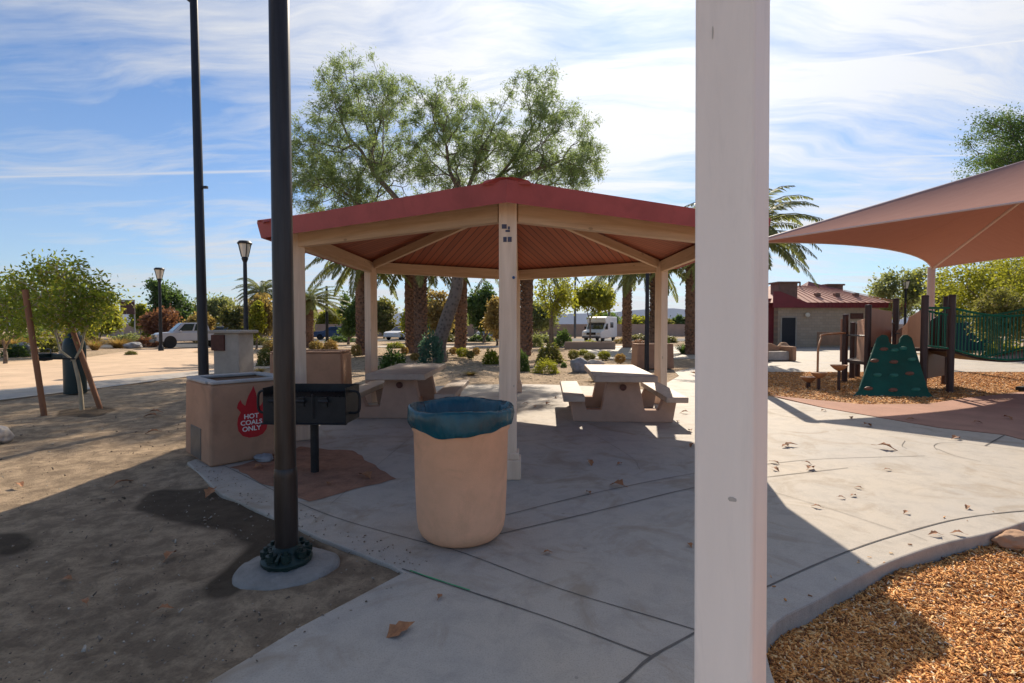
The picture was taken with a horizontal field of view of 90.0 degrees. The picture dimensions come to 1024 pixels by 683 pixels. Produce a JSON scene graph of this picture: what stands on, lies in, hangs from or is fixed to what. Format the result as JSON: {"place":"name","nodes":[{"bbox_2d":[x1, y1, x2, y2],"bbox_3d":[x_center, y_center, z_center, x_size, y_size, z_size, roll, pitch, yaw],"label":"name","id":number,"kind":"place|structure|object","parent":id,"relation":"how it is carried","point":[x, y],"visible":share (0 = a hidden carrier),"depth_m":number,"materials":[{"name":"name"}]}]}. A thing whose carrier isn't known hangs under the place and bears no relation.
{"place":"outdoors","nodes":[
{"label":"outdoors","id":0,"kind":"place"},
{"bbox_2d":[0,347,269,401],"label":"path","id":1,"kind":"structure","parent":0,"point":[111,366],"depth_m":19.07,"materials":[{"name":"beige concrete"}]},
{"bbox_2d":[0,367,269,401],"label":"path edge","id":2,"kind":"object","parent":1,"relation":"on","point":[10,394],"visible":0.52,"depth_m":13.58,"materials":[{"name":"concrete"}]},
{"bbox_2d":[154,267,164,350],"bbox_3d":[-21.614,-1.984,31.452,0.580,5.100,0.580,0,2,0],"label":"park lamp","id":3,"kind":"object","parent":1,"relation":"on","point":[159,272],"visible":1,"depth_m":31.39,"materials":[{"name":"black metal"}]},
{"bbox_2d":[237,240,251,329],"bbox_3d":[-11.164,-1.662,21.458,0.580,5.100,0.580,0,2,0],"label":"park lamp","id":4,"kind":"object","parent":1,"relation":"on","point":[244,246],"visible":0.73,"depth_m":21.36,"materials":[{"name":"black metal"}]},
{"bbox_2d":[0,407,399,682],"bbox_3d":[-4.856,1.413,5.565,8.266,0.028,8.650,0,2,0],"label":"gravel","id":5,"kind":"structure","parent":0,"point":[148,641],"depth_m":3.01,"materials":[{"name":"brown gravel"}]},
{"bbox_2d":[208,330,257,373],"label":"stone pillar","id":6,"kind":"structure","parent":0,"point":[232,350],"depth_m":10.97,"materials":[{"name":"grey concrete"}]},
{"bbox_2d":[5,308,967,323],"bbox_3d":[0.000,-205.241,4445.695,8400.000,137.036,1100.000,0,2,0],"label":"mountains","id":7,"kind":"structure","parent":0,"point":[581,318],"depth_m":3963.92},
{"bbox_2d":[0,328,1022,682],"bbox_3d":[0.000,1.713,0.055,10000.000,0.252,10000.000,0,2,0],"label":"ground","id":8,"kind":"structure","parent":0,"point":[46,514],"depth_m":3.68,"materials":[{"name":"brown soil"}]},
{"bbox_2d":[0,425,14,442],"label":"boulder","id":9,"kind":"object","parent":8,"relation":"on","point":[7,435],"visible":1,"depth_m":7.05,"materials":[{"name":"grey stone"}]},
{"bbox_2d":[0,343,30,357],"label":"shrub","id":10,"kind":"object","parent":8,"relation":"on","point":[13,350],"visible":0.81,"depth_m":25.51,"materials":[{"name":"green plant"}]},
{"bbox_2d":[0,277,59,363],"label":"broadleaf tree","id":11,"kind":"object","parent":8,"relation":"on","point":[5,357],"visible":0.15,"depth_m":21.01,"materials":[{"name":"green plant"}]},
{"bbox_2d":[22,289,47,415],"bbox_3d":[-8.445,0.213,9.059,0.087,2.266,0.087,-7,2,0],"label":"tree stake","id":12,"kind":"object","parent":8,"relation":"on","point":[35,357],"visible":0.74,"depth_m":9.03,"materials":[{"name":"brown wood"}]},
{"bbox_2d":[38,333,63,352],"bbox_3d":[-27.136,0.079,30.586,1.824,1.164,1.874,2,2,40],"label":"shrub","id":13,"kind":"object","parent":8,"relation":"on","point":[50,345],"visible":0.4,"depth_m":30.07,"materials":[{"name":"green plant"}]},
{"bbox_2d":[31,329,86,393],"bbox_3d":[-10.505,0.428,11.876,1.145,1.540,0.464,0,2,0],"label":"drinking fountain","id":14,"kind":"object","parent":8,"relation":"on","point":[70,386],"visible":0.71,"depth_m":11.71,"materials":[{"name":"green paint"}]},
{"bbox_2d":[0,248,131,409],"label":"young tree","id":15,"kind":"object","parent":8,"relation":"on","point":[91,296],"visible":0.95,"depth_m":9.43,"materials":[{"name":"green plant"}]},
{"bbox_2d":[0,252,140,353],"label":"broadleaf tree","id":16,"kind":"object","parent":8,"relation":"on","point":[59,338],"visible":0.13,"depth_m":27.19,"materials":[{"name":"green plant"}]},
{"bbox_2d":[60,300,102,408],"bbox_3d":[-8.150,0.267,9.695,0.087,2.192,0.087,-17,3,-4],"label":"tree stake","id":17,"kind":"object","parent":8,"relation":"on","point":[89,378],"visible":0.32,"depth_m":9.68,"materials":[{"name":"brown wood"}]},
{"bbox_2d":[81,303,130,341],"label":"broadleaf tree","id":18,"kind":"object","parent":8,"relation":"on","point":[117,325],"visible":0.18,"depth_m":36.12,"materials":[{"name":"green plant"}]},
{"bbox_2d":[100,335,135,347],"bbox_3d":[-27.430,0.017,35.805,2.989,0.880,2.828,0,2,6],"label":"grass clump","id":19,"kind":"object","parent":8,"relation":"on","point":[116,343],"visible":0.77,"depth_m":35.43,"materials":[{"name":"plant"}]},
{"bbox_2d":[124,300,150,336],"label":"broadleaf tree","id":20,"kind":"object","parent":8,"relation":"on","point":[140,310],"visible":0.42,"depth_m":57.13,"materials":[{"name":"green plant"}]},
{"bbox_2d":[37,343,268,347],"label":"parking lot","id":21,"kind":"structure","parent":8,"relation":"on","point":[177,345],"depth_m":38.56,"materials":[{"name":"grey asphalt"}]},
{"bbox_2d":[120,300,135,334],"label":"park sign","id":22,"kind":"object","parent":21,"relation":"on","point":[129,309],"visible":0.56,"depth_m":43.85,"materials":[{"name":"brown metal"}]},
{"bbox_2d":[149,323,213,347],"bbox_3d":[-22.583,-0.451,35.981,4.586,1.744,1.980,-2,3,-44],"label":"pickup truck","id":23,"kind":"object","parent":21,"relation":"on","point":[180,332],"visible":0.64,"depth_m":34.94,"materials":[{"name":"silver metal"}]},
{"bbox_2d":[136,303,182,336],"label":"bush","id":24,"kind":"object","parent":8,"relation":"on","point":[169,320],"visible":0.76,"depth_m":50.91,"materials":[{"name":"brown plant"}]},
{"bbox_2d":[140,273,196,323],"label":"broadleaf tree","id":25,"kind":"object","parent":8,"relation":"on","point":[177,300],"visible":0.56,"depth_m":55.23,"materials":[{"name":"green plant"}]},
{"bbox_2d":[187,0,208,374],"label":"street light","id":26,"kind":"object","parent":8,"relation":"on","point":[202,320],"visible":0.87,"depth_m":8.78,"materials":[{"name":"black metal"}]},
{"bbox_2d":[180,311,216,342],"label":"broadleaf tree","id":27,"kind":"object","parent":8,"relation":"on","point":[210,319],"visible":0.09,"depth_m":46.83,"materials":[{"name":"plant"}]},
{"bbox_2d":[186,292,240,326],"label":"broadleaf tree","id":28,"kind":"object","parent":8,"relation":"on","point":[213,304],"visible":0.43,"depth_m":61.20,"materials":[{"name":"green plant"}]},
{"bbox_2d":[214,302,243,329],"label":"broadleaf tree","id":29,"kind":"object","parent":8,"relation":"on","point":[229,318],"visible":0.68,"depth_m":47.27,"materials":[{"name":"green plant"}]},
{"bbox_2d":[234,278,271,305],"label":"palm tree","id":30,"kind":"object","parent":8,"relation":"on","point":[262,288],"visible":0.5,"depth_m":71.02,"materials":[{"name":"green plant"}]},
{"bbox_2d":[241,297,267,348],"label":"broadleaf tree","id":31,"kind":"object","parent":8,"relation":"on","point":[257,319],"visible":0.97,"depth_m":33.68,"materials":[{"name":"green plant"}]},
{"bbox_2d":[239,292,272,338],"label":"broadleaf tree","id":32,"kind":"object","parent":8,"relation":"on","point":[269,316],"visible":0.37,"depth_m":43.44,"materials":[{"name":"green plant"}]},
{"bbox_2d":[256,345,269,365],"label":"shrub","id":33,"kind":"object","parent":8,"relation":"on","point":[264,354],"visible":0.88,"depth_m":19.82,"materials":[{"name":"green plant"}]},
{"bbox_2d":[232,0,339,590],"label":"lamp pole","id":34,"kind":"object","parent":8,"relation":"on","point":[288,557],"visible":0.98,"depth_m":3.25,"materials":[{"name":"metal"}]},
{"bbox_2d":[265,284,350,347],"bbox_3d":[-14.180,-1.751,35.837,5.581,4.415,5.582,-1,2,-25],"label":"palm tree","id":35,"kind":"object","parent":8,"relation":"on","point":[312,302],"visible":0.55,"depth_m":35.74,"materials":[{"name":"green plant"}]},
{"bbox_2d":[315,306,343,323],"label":"broadleaf tree","id":36,"kind":"object","parent":8,"relation":"on","point":[331,318],"visible":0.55,"depth_m":72.80,"materials":[{"name":"green plant"}]},
{"bbox_2d":[334,287,355,344],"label":"broadleaf tree","id":37,"kind":"object","parent":8,"relation":"on","point":[348,326],"visible":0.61,"depth_m":41.37,"materials":[{"name":"green plant"}]},
{"bbox_2d":[305,257,411,354],"bbox_3d":[-7.987,-2.834,27.477,6.420,7.171,6.328,-1,2,-27],"label":"palm tree","id":38,"kind":"object","parent":8,"relation":"on","point":[356,287],"visible":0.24,"depth_m":27.15,"materials":[{"name":"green plant"}]},
{"bbox_2d":[377,295,398,337],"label":"broadleaf tree","id":39,"kind":"object","parent":8,"relation":"on","point":[386,310],"visible":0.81,"depth_m":60.82,"materials":[{"name":"green plant"}]},
{"bbox_2d":[378,345,406,369],"bbox_3d":[-4.363,0.576,18.791,1.157,0.920,0.999,0,2,-9],"label":"shrub","id":40,"kind":"object","parent":8,"relation":"on","point":[394,358],"visible":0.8,"depth_m":18.56,"materials":[{"name":"green plant"}]},
{"bbox_2d":[377,274,449,352],"bbox_3d":[-5.971,-3.327,29.477,6.202,8.027,6.201,1,2,34],"label":"palm tree","id":41,"kind":"object","parent":8,"relation":"on","point":[409,311],"visible":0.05,"depth_m":29.18,"materials":[{"name":"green plant"}]},
{"bbox_2d":[357,271,470,355],"bbox_3d":[-4.871,-3.243,27.015,7.088,8.032,7.190,1,2,21],"label":"palm tree","id":42,"kind":"object","parent":8,"relation":"on","point":[420,309],"visible":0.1,"depth_m":26.91,"materials":[{"name":"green plant"}]},
{"bbox_2d":[417,325,444,362],"bbox_3d":[-3.293,0.139,20.591,1.138,1.704,1.267,0,2,2],"label":"shrub","id":43,"kind":"object","parent":8,"relation":"on","point":[430,347],"visible":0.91,"depth_m":20.44,"materials":[{"name":"green plant"}]},
{"bbox_2d":[427,288,455,333],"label":"broadleaf tree","id":44,"kind":"object","parent":8,"relation":"on","point":[435,309],"visible":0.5,"depth_m":48.97,"materials":[{"name":"green plant"}]},
{"bbox_2d":[291,44,609,361],"bbox_3d":[-2.917,-5.623,22.351,14.293,13.504,5.519,0,2,0],"label":"mesquite tree","id":45,"kind":"object","parent":8,"relation":"on","point":[575,161],"visible":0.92,"depth_m":21.44,"materials":[{"name":"green plant"}]},
{"bbox_2d":[427,276,498,351],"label":"palm tree","id":46,"kind":"object","parent":8,"relation":"on","point":[460,330],"visible":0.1,"depth_m":30.69,"materials":[{"name":"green plant"}]},
{"bbox_2d":[351,349,594,384],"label":"ground litter","id":47,"kind":"object","parent":8,"relation":"on","point":[485,366],"visible":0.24,"depth_m":18.75,"materials":[{"name":"brown gravel"}]},
{"bbox_2d":[43,324,903,336],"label":"boundary wall","id":48,"kind":"structure","parent":8,"relation":"on","point":[676,330],"depth_m":69.86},
{"bbox_2d":[467,279,498,342],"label":"broadleaf tree","id":49,"kind":"object","parent":8,"relation":"on","point":[477,302],"visible":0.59,"depth_m":46.34,"materials":[{"name":"green plant"}]},
{"bbox_2d":[479,295,498,345],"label":"broadleaf tree","id":50,"kind":"object","parent":8,"relation":"on","point":[491,318],"visible":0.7,"depth_m":39.20,"materials":[{"name":"green plant"}]},
{"bbox_2d":[481,348,498,364],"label":"shrub","id":51,"kind":"object","parent":8,"relation":"on","point":[492,356],"visible":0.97,"depth_m":20.87,"materials":[{"name":"green plant"}]},
{"bbox_2d":[474,277,579,355],"bbox_3d":[0.661,-3.100,26.964,6.834,7.745,6.934,-2,3,-44],"label":"palm tree","id":52,"kind":"object","parent":8,"relation":"on","point":[526,314],"visible":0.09,"depth_m":26.71,"materials":[{"name":"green plant"}]},
{"bbox_2d":[530,356,559,373],"bbox_3d":[1.172,0.765,17.231,0.948,0.613,1.055,-2,2,-41],"label":"shrub","id":53,"kind":"object","parent":8,"relation":"on","point":[544,367],"visible":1,"depth_m":17.07,"materials":[{"name":"yellow plant"}]},
{"bbox_2d":[532,297,561,334],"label":"broadleaf tree","id":54,"kind":"object","parent":8,"relation":"on","point":[540,322],"visible":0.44,"depth_m":64.57,"materials":[{"name":"green plant"}]},
{"bbox_2d":[535,340,566,363],"bbox_3d":[1.537,0.415,21.696,1.226,1.066,1.419,-1,2,-29],"label":"shrub","id":55,"kind":"object","parent":8,"relation":"on","point":[552,353],"visible":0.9,"depth_m":21.50,"materials":[{"name":"green plant"}]},
{"bbox_2d":[533,277,581,346],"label":"broadleaf tree","id":56,"kind":"object","parent":8,"relation":"on","point":[562,296],"visible":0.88,"depth_m":36.68,"materials":[{"name":"green plant"}]},
{"bbox_2d":[554,329,571,346],"bbox_3d":[3.737,-0.322,37.275,1.449,1.559,1.489,0,2,-5],"label":"shrub","id":57,"kind":"object","parent":8,"relation":"on","point":[562,338],"visible":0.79,"depth_m":36.98,"materials":[{"name":"green plant"}]},
{"bbox_2d":[570,357,587,372],"bbox_3d":[2.338,0.850,17.457,0.694,0.634,0.568,0,2,0],"label":"boulder","id":58,"kind":"object","parent":8,"relation":"on","point":[577,364],"visible":0.7,"depth_m":17.26,"materials":[{"name":"grey stone"}]},
{"bbox_2d":[567,277,618,338],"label":"broadleaf tree","id":59,"kind":"object","parent":8,"relation":"on","point":[597,298],"visible":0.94,"depth_m":46.45,"materials":[{"name":"green plant"}]},
{"bbox_2d":[589,274,649,347],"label":"palm tree","id":60,"kind":"object","parent":8,"relation":"on","point":[626,320],"visible":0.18,"depth_m":35.74,"materials":[{"name":"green plant"}]},
{"bbox_2d":[644,273,648,370],"bbox_3d":[4.638,-0.854,17.582,0.168,3.735,0.168,0,2,0],"label":"light pole","id":61,"kind":"object","parent":8,"relation":"on","point":[646,357],"visible":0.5,"depth_m":17.54,"materials":[{"name":"metal"}]},
{"bbox_2d":[609,268,685,342],"bbox_3d":[8.570,-3.016,30.940,6.548,7.315,6.455,1,2,27],"label":"palm tree","id":62,"kind":"object","parent":8,"relation":"on","point":[631,279],"visible":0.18,"depth_m":30.82,"materials":[{"name":"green plant"}]},
{"bbox_2d":[631,343,673,368],"bbox_3d":[5.158,0.524,18.830,1.358,0.900,0.802,0,2,-2],"label":"concrete box","id":63,"kind":"object","parent":8,"relation":"on","point":[637,359],"visible":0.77,"depth_m":18.45,"materials":[{"name":"brown concrete"}]},
{"bbox_2d":[641,263,694,354],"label":"palm tree","id":64,"kind":"object","parent":8,"relation":"on","point":[689,334],"visible":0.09,"depth_m":27.25,"materials":[{"name":"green plant"}]},
{"bbox_2d":[680,185,822,291],"bbox_3d":[10.026,-2.724,21.863,6.455,7.315,6.548,-1,2,-33],"label":"palm tree","id":65,"kind":"object","parent":8,"relation":"on","point":[798,252],"visible":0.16,"depth_m":20.83,"materials":[{"name":"green plant"}]},
{"bbox_2d":[693,371,1023,403],"bbox_3d":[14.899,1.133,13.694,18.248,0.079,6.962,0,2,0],"label":"playground chips","id":66,"kind":"object","parent":8,"relation":"on","point":[966,378],"visible":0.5,"depth_m":12.97,"materials":[{"name":"brown wood"}]},
{"bbox_2d":[800,332,848,389],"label":"stepping pods","id":67,"kind":"object","parent":66,"relation":"on","point":[818,375],"visible":0.93,"depth_m":12.54,"materials":[{"name":"brown plastic"}]},
{"bbox_2d":[840,295,1023,397],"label":"playground structure","id":68,"kind":"object","parent":66,"relation":"on","point":[896,367],"visible":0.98,"depth_m":12.14,"materials":[{"name":"green plastic"}]},
{"bbox_2d":[767,543,1023,682],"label":"wood chips","id":69,"kind":"object","parent":8,"relation":"on","point":[816,650],"visible":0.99,"depth_m":2.80,"materials":[{"name":"brown wood"}]},
{"bbox_2d":[990,529,1023,551],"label":"rock","id":70,"kind":"object","parent":69,"relation":"on","point":[1012,539],"visible":0.97,"depth_m":3.84,"materials":[{"name":"beige stone"}]},
{"bbox_2d":[774,392,1023,439],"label":"rubber surface","id":71,"kind":"object","parent":8,"relation":"on","point":[989,412],"visible":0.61,"depth_m":9.33,"materials":[{"name":"rubber"}]},
{"bbox_2d":[862,264,936,320],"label":"broadleaf tree","id":72,"kind":"object","parent":8,"relation":"on","point":[881,288],"visible":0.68,"depth_m":40.43,"materials":[{"name":"green plant"}]},
{"bbox_2d":[913,268,966,322],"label":"broadleaf tree","id":73,"kind":"object","parent":8,"relation":"on","point":[918,304],"visible":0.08,"depth_m":35.71,"materials":[{"name":"green plant"}]},
{"bbox_2d":[905,257,1023,342],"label":"broadleaf tree","id":74,"kind":"object","parent":8,"relation":"on","point":[970,288],"visible":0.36,"depth_m":32.03,"materials":[{"name":"green plant"}]},
{"bbox_2d":[956,322,997,353],"bbox_3d":[24.792,-0.182,27.543,2.800,1.750,0.110,0,2,0],"label":"screen fence","id":75,"kind":"object","parent":8,"relation":"on","point":[967,340],"visible":0.23,"depth_m":27.49,"materials":[{"name":"metal"}]},
{"bbox_2d":[951,102,1023,179],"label":"broadleaf tree","id":76,"kind":"object","parent":8,"relation":"on","point":[1012,135],"visible":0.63,"depth_m":21.48,"materials":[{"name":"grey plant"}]},
{"bbox_2d":[960,279,1023,352],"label":"broadleaf tree","id":77,"kind":"object","parent":8,"relation":"on","point":[995,305],"visible":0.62,"depth_m":23.56,"materials":[{"name":"green plant"}]},
{"bbox_2d":[976,257,1023,346],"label":"broadleaf tree","id":78,"kind":"object","parent":8,"relation":"on","point":[1012,279],"visible":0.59,"depth_m":28.50,"materials":[{"name":"green plant"}]},
{"bbox_2d":[0,0,1023,314],"label":"sky","id":79,"kind":"structure","parent":0,"point":[869,100],"materials":[{"name":"blue"}]},
{"bbox_2d":[102,338,1023,340],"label":"road","id":80,"kind":"structure","parent":0,"point":[573,339],"depth_m":55.68,"materials":[{"name":"grey asphalt"}]},
{"bbox_2d":[313,326,343,339],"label":"parked car","id":81,"kind":"object","parent":80,"relation":"on","point":[319,335],"visible":0.4,"depth_m":55.07,"materials":[{"name":"blue paint"}]},
{"bbox_2d":[384,326,405,339],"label":"parked car","id":82,"kind":"object","parent":80,"relation":"on","point":[395,332],"visible":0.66,"depth_m":53.22,"materials":[{"name":"white paint"}]},
{"bbox_2d":[582,316,616,341],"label":"camper van","id":83,"kind":"object","parent":80,"relation":"on","point":[603,328],"visible":0.96,"depth_m":48.86,"materials":[{"name":"white paint"}]},
{"bbox_2d":[187,372,1023,682],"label":"pavement","id":84,"kind":"structure","parent":0,"point":[635,556],"depth_m":3.84,"materials":[{"name":"concrete"}]},
{"bbox_2d":[186,372,273,466],"bbox_3d":[-3.377,0.902,6.313,0.979,0.950,0.926,2,3,44],"label":"hot coals bin","id":85,"kind":"object","parent":84,"relation":"on","point":[224,418],"visible":0.9,"depth_m":5.90,"materials":[{"name":"beige concrete"}]},
{"bbox_2d":[191,424,200,459],"bbox_3d":[-3.712,1.177,6.016,0.400,0.360,0.014,2,2,44],"label":"ash door","id":86,"kind":"structure","parent":85,"relation":"in","point":[195,431],"depth_m":5.98,"materials":[{"name":"metal"}]},
{"bbox_2d":[270,349,351,383],"bbox_3d":[-3.869,0.716,9.928,1.348,1.090,0.802,0,2,-4],"label":"concrete box","id":87,"kind":"object","parent":84,"relation":"on","point":[328,366],"visible":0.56,"depth_m":9.56,"materials":[{"name":"brown concrete"}]},
{"bbox_2d":[230,446,395,500],"bbox_3d":[-2.185,1.393,5.706,2.106,0.001,1.325,2,2,42],"label":"soil patch","id":88,"kind":"object","parent":84,"relation":"on","point":[340,470],"visible":0.75,"depth_m":5.44,"materials":[{"name":"brown soil"}]},
{"bbox_2d":[257,383,360,472],"bbox_3d":[-2.135,0.990,5.465,1.114,1.030,0.484,0,2,2],"label":"barbecue grill","id":89,"kind":"object","parent":88,"relation":"on","point":[317,405],"visible":0.86,"depth_m":5.29,"materials":[{"name":"black metal"}]},
{"bbox_2d":[386,621,414,637],"bbox_3d":[-0.588,1.478,2.621,0.213,0.037,0.095,-16,26,-39],"label":"dry leaf","id":90,"kind":"object","parent":84,"relation":"on","point":[398,628],"visible":0.9,"depth_m":2.63,"materials":[{"name":"brown plant"}]},
{"bbox_2d":[358,363,468,417],"bbox_3d":[-1.880,0.882,9.483,1.940,0.785,2.350,0,2,1],"label":"picnic table","id":91,"kind":"object","parent":84,"relation":"on","point":[399,388],"visible":0.77,"depth_m":8.65,"materials":[{"name":"beige concrete"}]},
{"bbox_2d":[224,465,692,628],"bbox_3d":[-1.415,1.439,4.303,6.117,0.001,0.217,1,2,37],"label":"pavement joint","id":92,"kind":"object","parent":84,"relation":"on","point":[495,564],"visible":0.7,"depth_m":3.29,"materials":[{"name":"grey concrete"}]},
{"bbox_2d":[412,425,509,547],"bbox_3d":[-0.382,1.022,3.859,0.736,0.868,0.736,0,2,0],"label":"trash can","id":93,"kind":"object","parent":84,"relation":"on","point":[460,487],"visible":0.73,"depth_m":3.56,"materials":[{"name":"beige concrete"}]},
{"bbox_2d":[407,396,513,439],"bbox_3d":[-0.381,0.760,3.852,0.799,0.603,0.802,0,2,0],"label":"bin liner","id":94,"kind":"object","parent":93,"relation":"in","point":[453,417],"visible":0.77,"depth_m":3.55,"materials":[{"name":"blue plastic"}]},
{"bbox_2d":[257,177,770,479],"bbox_3d":[0.030,-0.656,8.683,6.858,3.912,7.780,0,2,1],"label":"picnic shelter","id":95,"kind":"object","parent":84,"relation":"on","point":[509,233],"visible":0.7,"depth_m":6.81,"materials":[{"name":"paint"}]},
{"bbox_2d":[402,568,649,655],"bbox_3d":[-0.018,1.484,2.885,1.636,0.001,0.029,1,2,33],"label":"pavement joint","id":96,"kind":"object","parent":84,"relation":"on","point":[535,613],"visible":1,"depth_m":2.81,"materials":[{"name":"grey concrete"}]},
{"bbox_2d":[560,364,688,422],"bbox_3d":[1.860,0.893,9.153,1.940,0.785,2.350,0,2,4],"label":"picnic table","id":97,"kind":"object","parent":84,"relation":"on","point":[617,396],"visible":1,"depth_m":8.32,"materials":[{"name":"beige concrete"}]},
{"bbox_2d":[694,0,769,682],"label":"white post","id":98,"kind":"object","parent":84,"relation":"on","point":[731,214],"visible":1,"depth_m":1.47,"materials":[{"name":"white paint"}]},
{"bbox_2d":[619,510,1023,682],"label":"pavement joint","id":99,"kind":"object","parent":84,"relation":"on","point":[626,678],"visible":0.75,"depth_m":3.19,"materials":[{"name":"grey concrete"}]},
{"bbox_2d":[577,347,694,358],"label":"plaza","id":100,"kind":"structure","parent":0,"point":[627,352],"depth_m":28.38,"materials":[{"name":"concrete"}]},
{"bbox_2d":[565,342,614,348],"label":"wall","id":101,"kind":"structure","parent":100,"relation":"on","point":[589,345],"depth_m":33.38,"materials":[{"name":"beige concrete"}]},
{"bbox_2d":[673,347,1023,372],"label":"pavement","id":102,"kind":"structure","parent":0,"point":[806,359],"depth_m":20.49,"materials":[{"name":"concrete"}]},
{"bbox_2d":[768,343,795,360],"bbox_3d":[11.604,0.464,22.703,1.520,0.770,0.970,0,2,-8],"label":"stone bench","id":103,"kind":"object","parent":102,"relation":"on","point":[786,353],"visible":0.58,"depth_m":22.48,"materials":[{"name":"beige concrete"}]},
{"bbox_2d":[768,281,905,346],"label":"washroom building","id":104,"kind":"structure","parent":102,"relation":"on","point":[807,314],"depth_m":36.57,"materials":[{"name":"beige paint"}]},
{"bbox_2d":[782,318,795,345],"bbox_3d":[19.725,-0.648,36.568,0.980,2.100,0.060,0,2,0],"label":"door","id":105,"kind":"structure","parent":104,"relation":"in","point":[788,324],"depth_m":36.54,"materials":[{"name":"paint"}]},
{"bbox_2d":[769,160,1023,338],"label":"shade sail","id":106,"kind":"object","parent":102,"relation":"on","point":[975,218],"visible":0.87,"depth_m":13.90,"materials":[{"name":"beige fabric"}]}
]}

